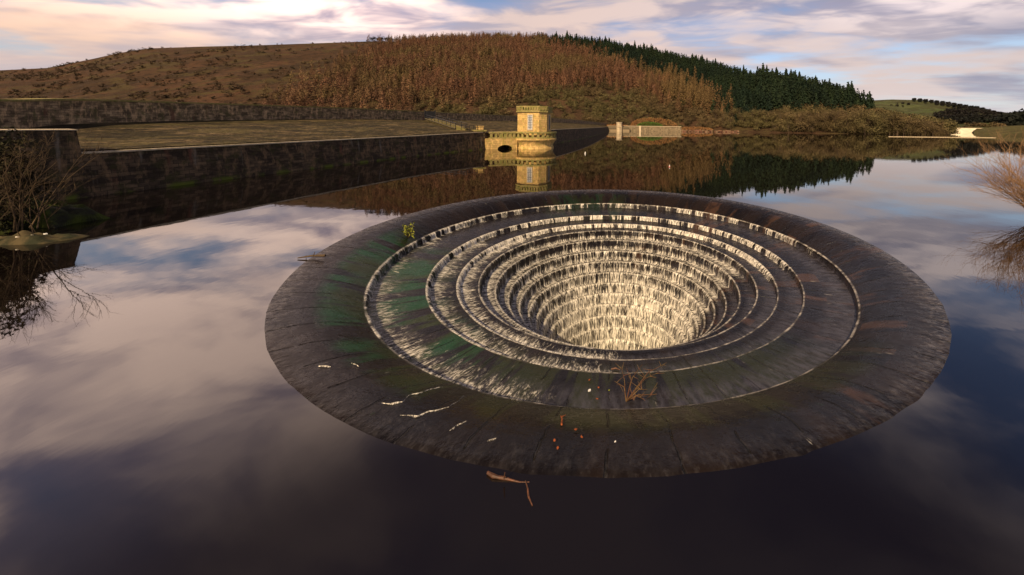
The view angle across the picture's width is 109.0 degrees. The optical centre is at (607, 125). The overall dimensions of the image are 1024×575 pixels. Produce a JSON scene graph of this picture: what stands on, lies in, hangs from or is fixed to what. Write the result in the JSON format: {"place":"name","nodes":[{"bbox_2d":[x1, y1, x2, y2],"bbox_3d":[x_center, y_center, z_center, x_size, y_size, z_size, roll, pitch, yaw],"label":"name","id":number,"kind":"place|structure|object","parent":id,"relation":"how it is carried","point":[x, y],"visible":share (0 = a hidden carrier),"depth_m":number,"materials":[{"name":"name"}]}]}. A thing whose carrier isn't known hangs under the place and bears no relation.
{"place":"outdoors","nodes":[
{"label":"outdoors","id":0,"kind":"place"},
{"bbox_2d":[0,41,947,134],"bbox_3d":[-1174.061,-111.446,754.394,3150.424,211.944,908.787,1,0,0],"label":"hill","id":1,"kind":"structure","parent":0,"point":[261,64],"depth_m":499.13,"materials":[{"name":"brown plant"}]},
{"bbox_2d":[0,40,439,104],"bbox_3d":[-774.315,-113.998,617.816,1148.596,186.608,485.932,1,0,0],"label":"moor scrub","id":2,"kind":"object","parent":1,"relation":"on","point":[51,74],"visible":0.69,"depth_m":519.72,"materials":[{"name":"brown plant"}]},
{"bbox_2d":[258,31,672,110],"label":"larch","id":3,"kind":"object","parent":1,"relation":"on","point":[537,56],"depth_m":536.13,"materials":[{"name":"brown plant"}]},
{"bbox_2d":[565,72,572,86],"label":"larch","id":4,"kind":"object","parent":1,"relation":"on","point":[568,80],"visible":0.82,"depth_m":493.95,"materials":[{"name":"brown plant"}]},
{"bbox_2d":[571,70,577,82],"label":"larch","id":5,"kind":"object","parent":1,"relation":"on","point":[574,78],"visible":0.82,"depth_m":504.64,"materials":[{"name":"brown plant"}]},
{"bbox_2d":[578,71,585,86],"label":"larch","id":6,"kind":"object","parent":1,"relation":"on","point":[583,84],"visible":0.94,"depth_m":500.28,"materials":[{"name":"brown plant"}]},
{"bbox_2d":[613,77,619,91],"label":"larch","id":7,"kind":"object","parent":1,"relation":"on","point":[617,85],"visible":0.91,"depth_m":491.67,"materials":[{"name":"brown plant"}]},
{"bbox_2d":[636,122,662,125],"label":"evergreen shrubbery","id":8,"kind":"object","parent":1,"relation":"on","point":[649,124],"visible":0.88,"depth_m":381.82,"materials":[{"name":"green plant"}]},
{"bbox_2d":[630,117,676,125],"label":"pale bracken","id":9,"kind":"object","parent":1,"relation":"on","point":[642,120],"visible":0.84,"depth_m":391.00,"materials":[{"name":"brown plant"}]},
{"bbox_2d":[387,76,961,134],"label":"scrub wood","id":10,"kind":"object","parent":1,"relation":"on","point":[949,125],"visible":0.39,"depth_m":430.67,"materials":[{"name":"brown plant"}]},
{"bbox_2d":[675,92,681,111],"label":"golden larch","id":11,"kind":"object","parent":1,"relation":"on","point":[678,107],"visible":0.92,"depth_m":446.47,"materials":[{"name":"brown plant"}]},
{"bbox_2d":[654,63,734,114],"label":"golden larch","id":12,"kind":"object","parent":1,"relation":"on","point":[702,97],"depth_m":478.65,"materials":[{"name":"brown plant"}]},
{"bbox_2d":[681,127,712,129],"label":"orange bracken","id":13,"kind":"object","parent":1,"relation":"on","point":[703,128],"visible":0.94,"depth_m":378.03,"materials":[{"name":"brown plant"}]},
{"bbox_2d":[531,31,875,125],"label":"conifer","id":14,"kind":"object","parent":1,"relation":"on","point":[759,89],"visible":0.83,"depth_m":507.23,"materials":[{"name":"green plant"}]},
{"bbox_2d":[707,116,715,126],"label":"shore tree","id":15,"kind":"object","parent":1,"relation":"on","point":[712,118],"visible":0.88,"depth_m":397.94,"materials":[{"name":"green plant"}]},
{"bbox_2d":[707,109,720,118],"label":"shore tree","id":16,"kind":"object","parent":1,"relation":"on","point":[716,111],"visible":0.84,"depth_m":410.35,"materials":[{"name":"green plant"}]},
{"bbox_2d":[715,109,727,118],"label":"shore tree","id":17,"kind":"object","parent":1,"relation":"on","point":[718,114],"visible":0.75,"depth_m":405.84,"materials":[{"name":"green plant"}]},
{"bbox_2d":[717,112,726,126],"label":"shore tree","id":18,"kind":"object","parent":1,"relation":"on","point":[722,119],"visible":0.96,"depth_m":395.63,"materials":[{"name":"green plant"}]},
{"bbox_2d":[723,115,736,128],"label":"shore tree","id":19,"kind":"object","parent":1,"relation":"on","point":[727,120],"visible":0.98,"depth_m":389.76,"materials":[{"name":"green plant"}]},
{"bbox_2d":[730,107,739,120],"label":"shore tree","id":20,"kind":"object","parent":1,"relation":"on","point":[733,110],"visible":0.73,"depth_m":399.35,"materials":[{"name":"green plant"}]},
{"bbox_2d":[727,107,742,122],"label":"shore tree","id":21,"kind":"object","parent":1,"relation":"on","point":[735,112],"visible":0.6,"depth_m":398.43,"materials":[{"name":"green plant"}]},
{"bbox_2d":[736,112,745,126],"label":"shore tree","id":22,"kind":"object","parent":1,"relation":"on","point":[738,116],"visible":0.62,"depth_m":391.73,"materials":[{"name":"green plant"}]},
{"bbox_2d":[738,112,751,127],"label":"shore tree","id":23,"kind":"object","parent":1,"relation":"on","point":[742,119],"visible":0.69,"depth_m":387.58,"materials":[{"name":"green plant"}]},
{"bbox_2d":[742,113,755,127],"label":"shore tree","id":24,"kind":"object","parent":1,"relation":"on","point":[751,119],"visible":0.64,"depth_m":384.95,"materials":[{"name":"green plant"}]},
{"bbox_2d":[743,110,756,125],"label":"shore tree","id":25,"kind":"object","parent":1,"relation":"on","point":[752,113],"visible":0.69,"depth_m":388.42,"materials":[{"name":"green plant"}]},
{"bbox_2d":[749,109,762,119],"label":"shore tree","id":26,"kind":"object","parent":1,"relation":"on","point":[758,114],"visible":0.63,"depth_m":387.95,"materials":[{"name":"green plant"}]},
{"bbox_2d":[749,119,762,128],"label":"shore tree","id":27,"kind":"object","parent":1,"relation":"on","point":[761,122],"visible":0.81,"depth_m":380.07,"materials":[{"name":"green plant"}]},
{"bbox_2d":[751,116,765,126],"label":"shore tree","id":28,"kind":"object","parent":1,"relation":"on","point":[758,121],"visible":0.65,"depth_m":384.52,"materials":[{"name":"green plant"}]},
{"bbox_2d":[757,114,774,127],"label":"shore tree","id":29,"kind":"object","parent":1,"relation":"on","point":[770,119],"visible":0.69,"depth_m":380.56,"materials":[{"name":"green plant"}]},
{"bbox_2d":[761,111,773,126],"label":"shore tree","id":30,"kind":"object","parent":1,"relation":"on","point":[771,113],"visible":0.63,"depth_m":382.19,"materials":[{"name":"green plant"}]},
{"bbox_2d":[766,110,775,126],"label":"shore tree","id":31,"kind":"object","parent":1,"relation":"on","point":[770,117],"visible":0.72,"depth_m":381.20,"materials":[{"name":"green plant"}]},
{"bbox_2d":[775,115,788,128],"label":"shore tree","id":32,"kind":"object","parent":1,"relation":"on","point":[781,122],"visible":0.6,"depth_m":372.35,"materials":[{"name":"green plant"}]},
{"bbox_2d":[781,118,791,131],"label":"shore tree","id":33,"kind":"object","parent":1,"relation":"on","point":[787,126],"visible":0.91,"depth_m":363.59,"materials":[{"name":"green plant"}]},
{"bbox_2d":[784,112,799,130],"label":"shore tree","id":34,"kind":"object","parent":1,"relation":"on","point":[787,117],"visible":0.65,"depth_m":365.49,"materials":[{"name":"brown plant"}]},
{"bbox_2d":[786,111,804,131],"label":"shore tree","id":35,"kind":"object","parent":1,"relation":"on","point":[798,119],"visible":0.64,"depth_m":359.59,"materials":[{"name":"brown plant"}]},
{"bbox_2d":[799,113,815,128],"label":"shore tree","id":36,"kind":"object","parent":1,"relation":"on","point":[805,116],"visible":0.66,"depth_m":362.40,"materials":[{"name":"brown plant"}]},
{"bbox_2d":[802,117,816,126],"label":"shore tree","id":37,"kind":"object","parent":1,"relation":"on","point":[810,121],"visible":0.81,"depth_m":356.33,"materials":[{"name":"brown plant"}]},
{"bbox_2d":[807,120,817,131],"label":"shore tree","id":38,"kind":"object","parent":1,"relation":"on","point":[813,128],"visible":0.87,"depth_m":357.23,"materials":[{"name":"brown plant"}]},
{"bbox_2d":[809,120,825,130],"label":"shore tree","id":39,"kind":"object","parent":1,"relation":"on","point":[821,126],"visible":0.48,"depth_m":360.17,"materials":[{"name":"brown plant"}]},
{"bbox_2d":[813,112,827,130],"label":"shore tree","id":40,"kind":"object","parent":1,"relation":"on","point":[820,121],"visible":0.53,"depth_m":359.30,"materials":[{"name":"brown plant"}]},
{"bbox_2d":[812,113,830,130],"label":"shore tree","id":41,"kind":"object","parent":1,"relation":"on","point":[818,118],"visible":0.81,"depth_m":358.39,"materials":[{"name":"brown plant"}]},
{"bbox_2d":[817,109,837,126],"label":"shore tree","id":42,"kind":"object","parent":1,"relation":"on","point":[828,111],"visible":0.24,"depth_m":361.62,"materials":[{"name":"brown plant"}]},
{"bbox_2d":[819,110,839,129],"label":"shore tree","id":43,"kind":"object","parent":1,"relation":"on","point":[834,114],"visible":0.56,"depth_m":356.56,"materials":[{"name":"brown plant"}]},
{"bbox_2d":[826,118,839,130],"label":"shore tree","id":44,"kind":"object","parent":1,"relation":"on","point":[835,120],"visible":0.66,"depth_m":354.99,"materials":[{"name":"brown plant"}]},
{"bbox_2d":[827,114,846,131],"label":"shore tree","id":45,"kind":"object","parent":1,"relation":"on","point":[830,128],"visible":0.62,"depth_m":354.02,"materials":[{"name":"brown plant"}]},
{"bbox_2d":[830,108,846,123],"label":"shore tree","id":46,"kind":"object","parent":1,"relation":"on","point":[840,112],"visible":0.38,"depth_m":357.22,"materials":[{"name":"brown plant"}]},
{"bbox_2d":[837,125,848,132],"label":"shore tree","id":47,"kind":"object","parent":1,"relation":"on","point":[846,126],"visible":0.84,"depth_m":349.20,"materials":[{"name":"brown plant"}]},
{"bbox_2d":[837,113,856,130],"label":"shore tree","id":48,"kind":"object","parent":1,"relation":"on","point":[843,117],"visible":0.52,"depth_m":352.20,"materials":[{"name":"brown plant"}]},
{"bbox_2d":[835,112,861,132],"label":"shore tree","id":49,"kind":"object","parent":1,"relation":"on","point":[845,119],"visible":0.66,"depth_m":347.99,"materials":[{"name":"brown plant"}]},
{"bbox_2d":[844,114,863,132],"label":"shore tree","id":50,"kind":"object","parent":1,"relation":"on","point":[853,125],"visible":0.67,"depth_m":345.09,"materials":[{"name":"brown plant"}]},
{"bbox_2d":[850,111,873,132],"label":"shore tree","id":51,"kind":"object","parent":1,"relation":"on","point":[859,116],"visible":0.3,"depth_m":345.16,"materials":[{"name":"brown plant"}]},
{"bbox_2d":[844,111,881,133],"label":"shore tree","id":52,"kind":"object","parent":1,"relation":"on","point":[864,125],"visible":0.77,"depth_m":339.15,"materials":[{"name":"brown plant"}]},
{"bbox_2d":[850,108,877,132],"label":"shore tree","id":53,"kind":"object","parent":1,"relation":"on","point":[862,116],"visible":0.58,"depth_m":342.88,"materials":[{"name":"brown plant"}]},
{"bbox_2d":[851,113,880,133],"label":"shore tree","id":54,"kind":"object","parent":1,"relation":"on","point":[876,116],"visible":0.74,"depth_m":338.37,"materials":[{"name":"brown plant"}]},
{"bbox_2d":[864,115,881,133],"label":"shore tree","id":55,"kind":"object","parent":1,"relation":"on","point":[873,126],"visible":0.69,"depth_m":337.00,"materials":[{"name":"brown plant"}]},
{"bbox_2d":[869,110,902,133],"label":"shore tree","id":56,"kind":"object","parent":1,"relation":"on","point":[884,117],"visible":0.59,"depth_m":334.09,"materials":[{"name":"brown plant"}]},
{"bbox_2d":[879,116,900,132],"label":"shore tree","id":57,"kind":"object","parent":1,"relation":"on","point":[897,121],"visible":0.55,"depth_m":335.56,"materials":[{"name":"brown plant"}]},
{"bbox_2d":[878,118,905,133],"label":"shore tree","id":58,"kind":"object","parent":1,"relation":"on","point":[886,120],"visible":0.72,"depth_m":335.11,"materials":[{"name":"brown plant"}]},
{"bbox_2d":[890,118,910,134],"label":"shore tree","id":59,"kind":"object","parent":1,"relation":"on","point":[903,128],"visible":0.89,"depth_m":330.96,"materials":[{"name":"brown plant"}]},
{"bbox_2d":[889,114,913,133],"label":"shore tree","id":60,"kind":"object","parent":1,"relation":"on","point":[907,120],"visible":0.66,"depth_m":331.37,"materials":[{"name":"brown plant"}]},
{"bbox_2d":[899,116,918,134],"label":"shore tree","id":61,"kind":"object","parent":1,"relation":"on","point":[913,126],"visible":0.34,"depth_m":331.31,"materials":[{"name":"brown plant"}]},
{"bbox_2d":[895,115,927,134],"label":"shore tree","id":62,"kind":"object","parent":1,"relation":"on","point":[907,132],"visible":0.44,"depth_m":331.17,"materials":[{"name":"brown plant"}]},
{"bbox_2d":[912,117,927,134],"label":"shore tree","id":63,"kind":"object","parent":1,"relation":"on","point":[917,130],"visible":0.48,"depth_m":329.43,"materials":[{"name":"brown plant"}]},
{"bbox_2d":[909,118,932,134],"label":"shore tree","id":64,"kind":"object","parent":1,"relation":"on","point":[912,121],"visible":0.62,"depth_m":329.22,"materials":[{"name":"brown plant"}]},
{"bbox_2d":[922,123,933,134],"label":"shore tree","id":65,"kind":"object","parent":1,"relation":"on","point":[928,129],"visible":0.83,"depth_m":327.45,"materials":[{"name":"brown plant"}]},
{"bbox_2d":[929,124,940,134],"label":"shore tree","id":66,"kind":"object","parent":1,"relation":"on","point":[935,128],"visible":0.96,"depth_m":326.64,"materials":[{"name":"brown plant"}]},
{"bbox_2d":[0,131,1023,574],"bbox_3d":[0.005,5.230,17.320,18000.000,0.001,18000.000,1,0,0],"label":"water","id":67,"kind":"structure","parent":0,"point":[158,415],"depth_m":6.22,"materials":[{"name":"black liquid"}]},
{"bbox_2d":[0,230,87,244],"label":"mossy ledge","id":68,"kind":"object","parent":67,"relation":"in","point":[27,237],"visible":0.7,"depth_m":15.26,"materials":[{"name":"green plant"}]},
{"bbox_2d":[0,124,69,231],"bbox_3d":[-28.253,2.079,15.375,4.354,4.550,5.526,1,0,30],"label":"bare bush","id":69,"kind":"object","parent":68,"relation":"on","point":[40,154],"visible":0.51,"depth_m":16.68,"materials":[{"name":"brown plant"}]},
{"bbox_2d":[0,159,81,235],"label":"bare sapling","id":70,"kind":"object","parent":68,"relation":"on","point":[23,214],"visible":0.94,"depth_m":15.84,"materials":[{"name":"brown plant"}]},
{"bbox_2d":[0,135,122,231],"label":"bare bush","id":71,"kind":"object","parent":68,"relation":"on","point":[20,201],"visible":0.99,"depth_m":15.93,"materials":[{"name":"brown plant"}]},
{"bbox_2d":[3,199,108,228],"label":"mossy block","id":72,"kind":"structure","parent":67,"relation":"in","point":[65,214],"depth_m":17.92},
{"bbox_2d":[0,98,607,200],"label":"reservoir dam","id":73,"kind":"structure","parent":67,"relation":"in","point":[161,144],"depth_m":39.15,"materials":[{"name":"stone"}]},
{"bbox_2d":[424,110,467,129],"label":"slope steps","id":74,"kind":"structure","parent":73,"relation":"on","point":[429,116],"depth_m":88.90,"materials":[{"name":"stone"}]},
{"bbox_2d":[461,125,481,129],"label":"wall railing","id":75,"kind":"object","parent":73,"relation":"on","point":[469,127],"depth_m":75.91,"materials":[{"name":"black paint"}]},
{"bbox_2d":[298,252,325,257],"bbox_3d":[-11.387,4.971,13.813,0.975,0.239,0.296,1,0,0],"label":"floating stick","id":76,"kind":"object","parent":67,"relation":"on","point":[320,255],"visible":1,"depth_m":13.75,"materials":[{"name":"brown wood"}]},
{"bbox_2d":[472,126,486,140],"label":"bridge pier","id":77,"kind":"structure","parent":67,"relation":"in","point":[480,128],"depth_m":75.10,"materials":[{"name":"stone"}]},
{"bbox_2d":[485,132,516,148],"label":"tower bridge","id":78,"kind":"structure","parent":67,"relation":"in","point":[496,142],"depth_m":77.13,"materials":[{"name":"stone"}]},
{"bbox_2d":[486,471,532,505],"bbox_3d":[-1.357,5.130,5.212,0.889,0.191,0.245,1,0,29],"label":"driftwood","id":79,"kind":"object","parent":67,"relation":"on","point":[493,475],"visible":1,"depth_m":5.24,"materials":[{"name":"brown wood"}]},
{"bbox_2d":[512,106,556,148],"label":"valve tower","id":80,"kind":"structure","parent":67,"relation":"in","point":[533,131],"depth_m":79.09,"materials":[{"name":"stone"}]},
{"bbox_2d":[527,114,532,129],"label":"window","id":81,"kind":"structure","parent":80,"relation":"in","point":[529,116],"depth_m":79.07,"materials":[{"name":"glass"}]},
{"bbox_2d":[548,115,549,129],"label":"window","id":82,"kind":"structure","parent":80,"relation":"in","point":[548,115],"depth_m":81.76,"materials":[{"name":"stone"}]},
{"bbox_2d":[264,189,951,477],"bbox_3d":[-0.131,18.225,17.320,24.500,26.009,24.500,1,0,0],"label":"bellmouth spillway","id":83,"kind":"object","parent":67,"relation":"in","point":[500,331],"visible":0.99,"depth_m":10.80,"materials":[{"name":"stone"}]},
{"bbox_2d":[402,222,414,237],"bbox_3d":[-9.999,5.290,17.986,0.588,0.766,0.681,1,0,-37],"label":"plant","id":84,"kind":"object","parent":83,"relation":"on","point":[409,229],"visible":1,"depth_m":17.98,"materials":[{"name":"green plant"}]},
{"bbox_2d":[615,362,666,401],"bbox_3d":[0.565,5.819,8.282,1.250,0.876,2.248,1,0,21],"label":"stranded branch","id":85,"kind":"object","parent":83,"relation":"on","point":[631,396],"visible":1,"depth_m":8.34,"materials":[{"name":"orange plant"}]},
{"bbox_2d":[608,122,629,130],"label":"shore turret","id":86,"kind":"object","parent":67,"relation":"in","point":[618,127],"visible":0.88,"depth_m":364.50,"materials":[{"name":"beige stone"}]},
{"bbox_2d":[622,126,680,131],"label":"shore wall","id":87,"kind":"structure","parent":67,"relation":"in","point":[659,128],"depth_m":372.22,"materials":[{"name":"stone"}]},
{"bbox_2d":[681,130,738,131],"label":"shore barrier","id":88,"kind":"object","parent":67,"relation":"in","point":[709,131],"visible":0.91,"depth_m":368.85,"materials":[{"name":"red stone"}]},
{"bbox_2d":[888,136,995,137],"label":"floating boom","id":89,"kind":"object","parent":67,"relation":"on","point":[962,137],"visible":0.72,"depth_m":235.78,"materials":[{"name":"plastic"}]},
{"bbox_2d":[957,128,980,132],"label":"distant weir","id":90,"kind":"object","parent":67,"relation":"in","point":[966,130],"visible":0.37,"depth_m":593.61,"materials":[{"name":"concrete"}]},
{"bbox_2d":[941,124,1023,207],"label":"overhanging bush","id":91,"kind":"object","parent":67,"relation":"on","point":[1019,191],"visible":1,"depth_m":21.52,"materials":[{"name":"brown plant"}]},
{"bbox_2d":[0,0,1023,112],"label":"sky","id":92,"kind":"structure","parent":0,"point":[968,52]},
{"bbox_2d":[873,99,991,132],"bbox_3d":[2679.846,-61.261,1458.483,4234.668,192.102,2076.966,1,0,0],"label":"hill","id":93,"kind":"structure","parent":0,"point":[922,108],"depth_m":1342.77,"materials":[{"name":"green plant"}]},
{"bbox_2d":[890,98,1000,123],"bbox_3d":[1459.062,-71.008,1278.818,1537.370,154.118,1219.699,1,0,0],"label":"dark wood","id":94,"kind":"object","parent":93,"relation":"on","point":[959,114],"visible":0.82,"depth_m":1005.13,"materials":[{"name":"green plant"}]},
{"bbox_2d":[993,108,1023,125],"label":"dark wood","id":95,"kind":"object","parent":93,"relation":"on","point":[1014,118],"visible":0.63,"depth_m":640.98,"materials":[{"name":"green plant"}]},
{"bbox_2d":[974,125,1023,135],"bbox_3d":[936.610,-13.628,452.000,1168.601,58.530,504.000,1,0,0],"label":"meadow","id":96,"kind":"structure","parent":0,"point":[1013,130],"depth_m":431.13,"materials":[{"name":"green plant"}]},
{"bbox_2d":[963,122,1005,127],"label":"meadow hedge","id":97,"kind":"object","parent":96,"relation":"on","point":[991,124],"visible":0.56,"depth_m":631.62,"materials":[{"name":"brown plant"}]}
]}

